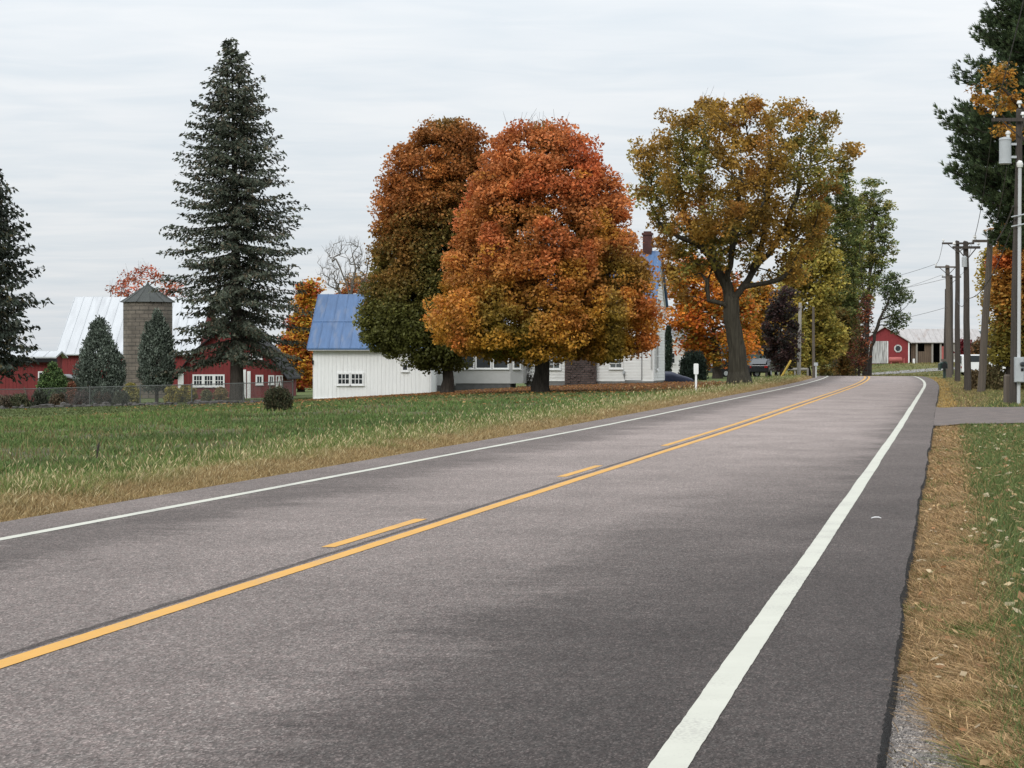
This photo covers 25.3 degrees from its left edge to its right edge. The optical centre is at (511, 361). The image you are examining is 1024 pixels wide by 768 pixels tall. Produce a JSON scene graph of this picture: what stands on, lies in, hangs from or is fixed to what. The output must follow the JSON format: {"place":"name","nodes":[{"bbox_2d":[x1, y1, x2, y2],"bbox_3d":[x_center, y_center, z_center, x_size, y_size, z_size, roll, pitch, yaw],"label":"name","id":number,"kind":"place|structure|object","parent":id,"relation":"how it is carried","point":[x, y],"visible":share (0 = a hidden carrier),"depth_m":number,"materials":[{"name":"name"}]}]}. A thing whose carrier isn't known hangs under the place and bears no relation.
{"place":"outdoors","nodes":[
{"label":"outdoors","id":0,"kind":"place"},
{"bbox_2d":[0,391,693,485],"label":"field grass","id":1,"kind":"structure","parent":0,"point":[175,419],"depth_m":55.19,"materials":[{"name":"green plant"}]},
{"bbox_2d":[0,383,766,418],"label":"lawn grass","id":2,"kind":"structure","parent":0,"point":[103,409],"depth_m":107.76,"materials":[{"name":"green plant"}]},
{"bbox_2d":[0,376,938,767],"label":"road","id":3,"kind":"structure","parent":0,"point":[604,618],"depth_m":14.69,"materials":[{"name":"grey asphalt"}]},
{"bbox_2d":[322,519,424,546],"bbox_3d":[-1.223,1.556,20.843,0.127,0.001,3.500,0,0,11],"label":"dash","id":4,"kind":"object","parent":3,"relation":"on","point":[352,539],"visible":1,"depth_m":20.62,"materials":[{"name":"yellow paint"}]},
{"bbox_2d":[0,376,827,539],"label":"edge line","id":5,"kind":"object","parent":3,"relation":"on","point":[103,519],"visible":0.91,"depth_m":28.27,"materials":[{"name":"white paint"}]},
{"bbox_2d":[0,376,869,667],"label":"line","id":6,"kind":"object","parent":3,"relation":"on","point":[18,658],"visible":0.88,"depth_m":16.50,"materials":[{"name":"yellow paint"}]},
{"bbox_2d":[557,465,602,476],"bbox_3d":[0.983,1.556,32.486,0.132,0.001,3.400,0,0,11],"label":"dash","id":7,"kind":"object","parent":3,"relation":"on","point":[579,471],"visible":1,"depth_m":32.26,"materials":[{"name":"yellow paint"}]},
{"bbox_2d":[661,376,865,445],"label":"line","id":8,"kind":"object","parent":3,"relation":"on","point":[671,443],"visible":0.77,"depth_m":59.66,"materials":[{"name":"yellow paint"}]},
{"bbox_2d":[648,376,925,767],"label":"edge line","id":9,"kind":"object","parent":3,"relation":"on","point":[684,741],"visible":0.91,"depth_m":12.31,"materials":[{"name":"white paint"}]},
{"bbox_2d":[0,0,1017,350],"label":"sky","id":10,"kind":"structure","parent":0,"point":[96,95],"materials":[{"name":"white"}]},
{"bbox_2d":[0,363,1023,767],"bbox_3d":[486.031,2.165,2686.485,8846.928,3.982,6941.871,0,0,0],"label":"ground","id":11,"kind":"structure","parent":0,"point":[310,393],"depth_m":51.45,"materials":[{"name":"soil"}]},
{"bbox_2d":[0,394,13,407],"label":"fence weeds","id":12,"kind":"object","parent":11,"relation":"on","point":[5,401],"visible":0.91,"depth_m":127.23,"materials":[{"name":"brown plant"}]},
{"bbox_2d":[9,393,29,407],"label":"fence weeds","id":13,"kind":"object","parent":11,"relation":"on","point":[17,400],"visible":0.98,"depth_m":127.24,"materials":[{"name":"green plant"}]},
{"bbox_2d":[0,168,54,383],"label":"spruce tree","id":14,"kind":"object","parent":11,"relation":"on","point":[11,329],"visible":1,"depth_m":133.67,"materials":[{"name":"green plant"}]},
{"bbox_2d":[0,351,67,401],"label":"red barn","id":15,"kind":"structure","parent":11,"relation":"on","point":[42,358],"depth_m":150.01,"materials":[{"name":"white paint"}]},
{"bbox_2d":[28,390,48,406],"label":"fence weeds","id":16,"kind":"object","parent":11,"relation":"on","point":[38,397],"visible":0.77,"depth_m":127.28,"materials":[{"name":"green plant"}]},
{"bbox_2d":[35,361,68,400],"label":"dwarf spruce","id":17,"kind":"object","parent":11,"relation":"on","point":[54,376],"visible":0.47,"depth_m":132.52,"materials":[{"name":"green plant"}]},
{"bbox_2d":[48,392,68,406],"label":"fence weeds","id":18,"kind":"object","parent":11,"relation":"on","point":[55,399],"visible":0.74,"depth_m":127.22,"materials":[{"name":"brown plant"}]},
{"bbox_2d":[65,381,76,403],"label":"garden shrub","id":19,"kind":"object","parent":11,"relation":"on","point":[70,384],"visible":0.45,"depth_m":130.82,"materials":[{"name":"brown plant"}]},
{"bbox_2d":[71,389,91,404],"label":"fence weeds","id":20,"kind":"object","parent":11,"relation":"on","point":[82,400],"visible":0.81,"depth_m":127.31,"materials":[{"name":"green plant"}]},
{"bbox_2d":[72,315,126,403],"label":"arborvitae","id":21,"kind":"object","parent":11,"relation":"on","point":[90,366],"visible":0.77,"depth_m":134.30,"materials":[{"name":"green plant"}]},
{"bbox_2d":[94,391,111,403],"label":"fence weeds","id":22,"kind":"object","parent":11,"relation":"on","point":[104,397],"visible":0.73,"depth_m":127.29,"materials":[{"name":"green plant"}]},
{"bbox_2d":[111,390,130,405],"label":"fence weeds","id":23,"kind":"object","parent":11,"relation":"on","point":[121,398],"visible":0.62,"depth_m":127.32,"materials":[{"name":"green plant"}]},
{"bbox_2d":[122,382,141,402],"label":"garden shrub","id":24,"kind":"object","parent":11,"relation":"on","point":[132,391],"visible":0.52,"depth_m":132.79,"materials":[{"name":"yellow plant"}]},
{"bbox_2d":[56,296,215,389],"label":"metal roofed barn","id":25,"kind":"structure","parent":11,"relation":"on","point":[84,311],"depth_m":181.95,"materials":[{"name":"metal"}]},
{"bbox_2d":[105,261,183,296],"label":"maple tree","id":26,"kind":"object","parent":11,"relation":"on","point":[133,278],"visible":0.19,"depth_m":229.33,"materials":[{"name":"red plant"}]},
{"bbox_2d":[0,380,292,405],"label":"chain link fence","id":27,"kind":"object","parent":11,"relation":"on","point":[191,389],"visible":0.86,"depth_m":125.49,"materials":[{"name":"grey metal"}]},
{"bbox_2d":[120,282,174,398],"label":"silo","id":28,"kind":"object","parent":11,"relation":"on","point":[140,305],"visible":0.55,"depth_m":158.60,"materials":[{"name":"grey concrete"}]},
{"bbox_2d":[136,307,177,402],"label":"arborvitae","id":29,"kind":"object","parent":11,"relation":"on","point":[157,338],"visible":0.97,"depth_m":135.46,"materials":[{"name":"green plant"}]},
{"bbox_2d":[163,384,180,402],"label":"garden shrub","id":30,"kind":"object","parent":11,"relation":"on","point":[171,395],"visible":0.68,"depth_m":131.74,"materials":[{"name":"yellow plant"}]},
{"bbox_2d":[179,385,197,402],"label":"garden shrub","id":31,"kind":"object","parent":11,"relation":"on","point":[185,395],"visible":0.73,"depth_m":132.72,"materials":[{"name":"yellow plant"}]},
{"bbox_2d":[201,389,212,400],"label":"garden shrub","id":32,"kind":"object","parent":11,"relation":"on","point":[207,395],"visible":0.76,"depth_m":131.81,"materials":[{"name":"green plant"}]},
{"bbox_2d":[213,386,228,400],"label":"garden shrub","id":33,"kind":"object","parent":11,"relation":"on","point":[224,395],"visible":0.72,"depth_m":132.79,"materials":[{"name":"brown plant"}]},
{"bbox_2d":[149,37,313,400],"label":"spruce tree","id":34,"kind":"object","parent":11,"relation":"on","point":[234,294],"visible":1,"depth_m":135.26,"materials":[{"name":"green plant"}]},
{"bbox_2d":[173,326,300,399],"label":"red barn","id":35,"kind":"structure","parent":11,"relation":"on","point":[217,374],"depth_m":148.01,"materials":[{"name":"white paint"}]},
{"bbox_2d":[192,374,202,387],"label":"window","id":36,"kind":"structure","parent":35,"relation":"in","point":[196,378],"depth_m":147.94,"materials":[{"name":"white paint"}]},
{"bbox_2d":[203,374,213,387],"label":"window","id":37,"kind":"structure","parent":35,"relation":"in","point":[207,378],"depth_m":147.94,"materials":[{"name":"white paint"}]},
{"bbox_2d":[214,374,224,387],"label":"window","id":38,"kind":"structure","parent":35,"relation":"in","point":[218,378],"depth_m":147.94,"materials":[{"name":"white paint"}]},
{"bbox_2d":[247,371,250,397],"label":"door","id":39,"kind":"structure","parent":35,"relation":"in","point":[248,372],"depth_m":147.94,"materials":[{"name":"white paint"}]},
{"bbox_2d":[263,385,292,410],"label":"round shrub","id":40,"kind":"object","parent":11,"relation":"on","point":[279,397],"visible":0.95,"depth_m":76.59,"materials":[{"name":"green plant"}]},
{"bbox_2d":[276,276,326,391],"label":"maple tree","id":41,"kind":"object","parent":11,"relation":"on","point":[307,301],"visible":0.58,"depth_m":184.14,"materials":[{"name":"orange plant"}]},
{"bbox_2d":[317,234,370,293],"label":"bare tree","id":42,"kind":"object","parent":11,"relation":"on","point":[352,285],"visible":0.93,"depth_m":214.91,"materials":[{"name":"grey plant"}]},
{"bbox_2d":[334,272,373,293],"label":"maple tree","id":43,"kind":"object","parent":11,"relation":"on","point":[344,290],"visible":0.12,"depth_m":224.08,"materials":[{"name":"orange plant"}]},
{"bbox_2d":[307,294,436,398],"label":"garage","id":44,"kind":"structure","parent":11,"relation":"on","point":[345,363],"depth_m":130.01,"materials":[{"name":"white paint"}]},
{"bbox_2d":[336,373,349,385],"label":"window","id":45,"kind":"structure","parent":44,"relation":"in","point":[343,379],"depth_m":129.95,"materials":[{"name":"white paint"}]},
{"bbox_2d":[349,373,363,385],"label":"window","id":46,"kind":"structure","parent":44,"relation":"in","point":[356,379],"depth_m":129.95,"materials":[{"name":"white paint"}]},
{"bbox_2d":[25,379,730,416],"bbox_3d":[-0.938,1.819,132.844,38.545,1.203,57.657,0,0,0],"label":"fallen leaves","id":47,"kind":"object","parent":11,"relation":"on","point":[613,385],"visible":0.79,"depth_m":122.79,"materials":[{"name":"orange plant"}]},
{"bbox_2d":[0,374,811,521],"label":"verge grass","id":48,"kind":"structure","parent":11,"relation":"on","point":[94,490],"depth_m":35.53,"materials":[{"name":"plant"}]},
{"bbox_2d":[350,114,493,392],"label":"maple tree","id":49,"kind":"object","parent":11,"relation":"on","point":[411,231],"visible":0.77,"depth_m":118.01,"materials":[{"name":"green plant"}]},
{"bbox_2d":[420,109,675,391],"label":"maple tree","id":50,"kind":"object","parent":11,"relation":"on","point":[495,282],"visible":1,"depth_m":108.09,"materials":[{"name":"orange plant"}]},
{"bbox_2d":[437,231,667,391],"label":"farmhouse","id":51,"kind":"object","parent":11,"relation":"on","point":[479,374],"visible":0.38,"depth_m":141.79,"materials":[{"name":"wood"}]},
{"bbox_2d":[549,357,560,369],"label":"window","id":52,"kind":"structure","parent":51,"relation":"in","point":[558,367],"depth_m":142.48,"materials":[{"name":"white paint"}]},
{"bbox_2d":[608,359,623,369],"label":"window","id":53,"kind":"structure","parent":51,"relation":"in","point":[614,366],"depth_m":141.82,"materials":[{"name":"white paint"}]},
{"bbox_2d":[665,325,672,371],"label":"cypress tree","id":54,"kind":"object","parent":11,"relation":"on","point":[668,349],"visible":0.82,"depth_m":165.84,"materials":[{"name":"green plant"}]},
{"bbox_2d":[671,330,685,373],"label":"white outbuilding","id":55,"kind":"structure","parent":11,"relation":"on","point":[675,368],"depth_m":177.69,"materials":[{"name":"paint"}]},
{"bbox_2d":[664,371,694,381],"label":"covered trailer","id":56,"kind":"object","parent":11,"relation":"on","point":[671,376],"visible":0.69,"depth_m":149.72,"materials":[{"name":"blue fabric"}]},
{"bbox_2d":[678,349,710,379],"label":"yew shrub","id":57,"kind":"object","parent":11,"relation":"on","point":[690,359],"visible":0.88,"depth_m":159.44,"materials":[{"name":"green plant"}]},
{"bbox_2d":[665,253,763,378],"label":"maple tree","id":58,"kind":"object","parent":11,"relation":"on","point":[693,318],"visible":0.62,"depth_m":170.75,"materials":[{"name":"orange plant"}]},
{"bbox_2d":[708,359,765,376],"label":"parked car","id":59,"kind":"object","parent":11,"relation":"on","point":[725,373],"visible":0.25,"depth_m":186.03,"materials":[{"name":"black paint"}]},
{"bbox_2d":[618,88,865,383],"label":"oak tree","id":60,"kind":"object","parent":11,"relation":"on","point":[730,228],"visible":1,"depth_m":128.77,"materials":[{"name":"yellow plant"}]},
{"bbox_2d":[749,358,778,376],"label":"parked car","id":61,"kind":"object","parent":11,"relation":"on","point":[758,365],"visible":0.64,"depth_m":186.25,"materials":[{"name":"black paint"}]},
{"bbox_2d":[741,280,789,375],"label":"maple tree","id":62,"kind":"object","parent":11,"relation":"on","point":[761,294],"visible":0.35,"depth_m":194.09,"materials":[{"name":"orange plant"}]},
{"bbox_2d":[757,285,806,376],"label":"plum tree","id":63,"kind":"object","parent":11,"relation":"on","point":[775,342],"visible":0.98,"depth_m":181.56,"materials":[{"name":"purple plant"}]},
{"bbox_2d":[784,311,811,375],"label":"sapling","id":64,"kind":"object","parent":11,"relation":"on","point":[804,355],"visible":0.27,"depth_m":195.58,"materials":[{"name":"green plant"}]},
{"bbox_2d":[797,303,801,374],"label":"roadside pole","id":65,"kind":"object","parent":11,"relation":"on","point":[799,339],"visible":0.75,"depth_m":187.13,"materials":[{"name":"grey wood"}]},
{"bbox_2d":[774,234,851,375],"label":"maple tree","id":66,"kind":"object","parent":11,"relation":"on","point":[819,294],"visible":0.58,"depth_m":198.46,"materials":[{"name":"yellow plant"}]},
{"bbox_2d":[812,307,817,377],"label":"roadside pole","id":67,"kind":"object","parent":11,"relation":"on","point":[814,369],"visible":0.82,"depth_m":174.41,"materials":[{"name":"grey paint"}]},
{"bbox_2d":[816,309,838,375],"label":"sapling","id":68,"kind":"object","parent":11,"relation":"on","point":[826,370],"visible":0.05,"depth_m":203.57,"materials":[{"name":"green plant"}]},
{"bbox_2d":[801,167,866,375],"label":"locust tree","id":69,"kind":"object","parent":11,"relation":"on","point":[845,217],"visible":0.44,"depth_m":214.25,"materials":[{"name":"green plant"}]},
{"bbox_2d":[831,306,857,375],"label":"sapling","id":70,"kind":"object","parent":11,"relation":"on","point":[842,366],"visible":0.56,"depth_m":209.66,"materials":[{"name":"green plant"}]},
{"bbox_2d":[827,303,864,375],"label":"hazel thicket","id":71,"kind":"object","parent":11,"relation":"on","point":[856,320],"visible":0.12,"depth_m":215.54,"materials":[{"name":"green plant"}]},
{"bbox_2d":[832,194,876,375],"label":"locust tree","id":72,"kind":"object","parent":11,"relation":"on","point":[859,277],"visible":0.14,"depth_m":221.43,"materials":[{"name":"green plant"}]},
{"bbox_2d":[844,292,873,375],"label":"sumac shrub","id":73,"kind":"object","parent":11,"relation":"on","point":[859,360],"visible":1,"depth_m":205.93,"materials":[{"name":"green plant"}]},
{"bbox_2d":[854,177,899,375],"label":"locust tree","id":74,"kind":"object","parent":11,"relation":"on","point":[872,211],"visible":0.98,"depth_m":211.61,"materials":[{"name":"green plant"}]},
{"bbox_2d":[867,270,916,375],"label":"leaning tree","id":75,"kind":"object","parent":11,"relation":"on","point":[900,296],"visible":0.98,"depth_m":207.84,"materials":[{"name":"green plant"}]},
{"bbox_2d":[888,357,904,363],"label":"fuel tank","id":76,"kind":"object","parent":11,"relation":"on","point":[891,360],"visible":0.89,"depth_m":266.75,"materials":[{"name":"red metal"}]},
{"bbox_2d":[861,326,980,363],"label":"red barn","id":77,"kind":"structure","parent":11,"relation":"on","point":[920,345],"depth_m":268.49,"materials":[{"name":"wood"}]},
{"bbox_2d":[869,341,886,362],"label":"sliding door","id":78,"kind":"structure","parent":77,"relation":"in","point":[881,346],"depth_m":267.94,"materials":[{"name":"white wood"}]},
{"bbox_2d":[938,359,947,377],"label":"mailbox","id":79,"kind":"object","parent":11,"relation":"on","point":[943,364],"visible":0.94,"depth_m":167.30,"materials":[{"name":"green plastic"}]},
{"bbox_2d":[935,263,954,377],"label":"utility pole","id":80,"kind":"object","parent":11,"relation":"on","point":[948,329],"visible":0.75,"depth_m":171.93,"materials":[{"name":"brown wood"}]},
{"bbox_2d":[944,289,945,358],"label":"utility pole","id":81,"kind":"object","parent":11,"relation":"on","point":[945,328],"visible":0.41,"depth_m":225.87,"materials":[{"name":"brown wood"}]},
{"bbox_2d":[942,274,960,374],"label":"utility pole","id":82,"kind":"object","parent":11,"relation":"on","point":[951,285],"visible":0.66,"depth_m":221.86,"materials":[{"name":"brown wood"}]},
{"bbox_2d":[885,424,1023,767],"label":"dry grass","id":83,"kind":"structure","parent":11,"relation":"on","point":[952,693],"depth_m":13.42,"materials":[{"name":"beige plant"}]},
{"bbox_2d":[942,239,973,381],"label":"utility pole","id":84,"kind":"object","parent":11,"relation":"on","point":[957,323],"visible":0.91,"depth_m":146.01,"materials":[{"name":"brown wood"}]},
{"bbox_2d":[900,429,1023,765],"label":"fallen leaves","id":85,"kind":"object","parent":11,"relation":"on","point":[982,761],"visible":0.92,"depth_m":13.27,"materials":[{"name":"plant"}]},
{"bbox_2d":[952,241,979,390],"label":"utility pole","id":86,"kind":"object","parent":11,"relation":"on","point":[965,247],"visible":0.95,"depth_m":110.07,"materials":[{"name":"grey paint"}]},
{"bbox_2d":[971,369,978,389],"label":"roadside weeds","id":87,"kind":"object","parent":11,"relation":"on","point":[974,376],"visible":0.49,"depth_m":113.75,"materials":[{"name":"brown plant"}]},
{"bbox_2d":[932,0,1023,251],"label":"pine tree","id":88,"kind":"object","parent":11,"relation":"on","point":[973,169],"visible":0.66,"depth_m":95.07,"materials":[{"name":"green plant"}]},
{"bbox_2d":[973,234,992,391],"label":"utility pole","id":89,"kind":"object","parent":11,"relation":"on","point":[981,386],"visible":0.73,"depth_m":105.91,"materials":[{"name":"wood"}]},
{"bbox_2d":[960,355,1005,374],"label":"parked car","id":90,"kind":"object","parent":11,"relation":"on","point":[974,362],"visible":0.12,"depth_m":204.23,"materials":[{"name":"white paint"}]},
{"bbox_2d":[972,247,995,363],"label":"sapling","id":91,"kind":"object","parent":11,"relation":"on","point":[982,269],"visible":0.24,"depth_m":121.92,"materials":[{"name":"orange plant"}]},
{"bbox_2d":[970,336,1001,354],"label":"brown thicket","id":92,"kind":"object","parent":11,"relation":"on","point":[976,348],"visible":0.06,"depth_m":249.50,"materials":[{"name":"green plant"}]},
{"bbox_2d":[954,422,1023,767],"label":"green grass","id":93,"kind":"structure","parent":11,"relation":"on","point":[998,480],"depth_m":22.00,"materials":[{"name":"green plant"}]},
{"bbox_2d":[976,363,1003,389],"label":"roadside weeds","id":94,"kind":"object","parent":11,"relation":"on","point":[994,374],"visible":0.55,"depth_m":111.59,"materials":[{"name":"green plant"}]},
{"bbox_2d":[962,424,1023,613],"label":"fallen leaves","id":95,"kind":"object","parent":11,"relation":"on","point":[1014,573],"visible":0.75,"depth_m":22.02,"materials":[{"name":"plant"}]},
{"bbox_2d":[963,60,1023,141],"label":"oak tree","id":96,"kind":"object","parent":11,"relation":"on","point":[993,78],"visible":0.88,"depth_m":83.95,"materials":[{"name":"orange plant"}]},
{"bbox_2d":[980,226,1023,373],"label":"maple tree","id":97,"kind":"object","parent":11,"relation":"on","point":[1000,300],"visible":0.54,"depth_m":111.46,"materials":[{"name":"orange plant"}]},
{"bbox_2d":[1003,374,1009,403],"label":"pole stub","id":98,"kind":"object","parent":11,"relation":"on","point":[1006,388],"visible":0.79,"depth_m":79.73,"materials":[{"name":"wood"}]},
{"bbox_2d":[992,100,1023,404],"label":"utility pole","id":99,"kind":"object","parent":11,"relation":"on","point":[1016,358],"visible":0.98,"depth_m":79.34,"materials":[{"name":"grey paint"}]},
{"bbox_2d":[968,219,1014,298],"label":"power line","id":100,"kind":"object","parent":99,"relation":"attached to","point":[997,263],"visible":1,"depth_m":88.11,"materials":[{"name":"metal"}]},
{"bbox_2d":[994,0,1023,112],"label":"power line","id":101,"kind":"object","parent":99,"relation":"attached to","point":[1010,53],"visible":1,"depth_m":63.51,"materials":[{"name":"metal"}]},
{"bbox_2d":[703,331,980,364],"bbox_3d":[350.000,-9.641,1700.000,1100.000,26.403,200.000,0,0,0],"label":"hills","id":102,"kind":"structure","parent":0,"point":[756,356],"depth_m":1601.38,"materials":[{"name":"plant"}]},
{"bbox_2d":[779,362,963,375],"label":"bank grass","id":103,"kind":"structure","parent":0,"point":[892,374],"depth_m":247.72,"materials":[{"name":"green plant"}]},
{"bbox_2d":[857,368,954,375],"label":"side road","id":104,"kind":"structure","parent":0,"point":[909,371],"depth_m":245.07,"materials":[{"name":"grey asphalt"}]},
{"bbox_2d":[886,674,972,767],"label":"gravel","id":105,"kind":"structure","parent":0,"point":[906,736],"depth_m":9.82,"materials":[{"name":"grey gravel"}]},
{"bbox_2d":[931,376,1023,407],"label":"verge grass","id":106,"kind":"structure","parent":0,"point":[961,401],"depth_m":92.94,"materials":[{"name":"brown plant"}]},
{"bbox_2d":[934,407,1023,425],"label":"driveway","id":107,"kind":"structure","parent":0,"point":[955,415],"depth_m":64.43,"materials":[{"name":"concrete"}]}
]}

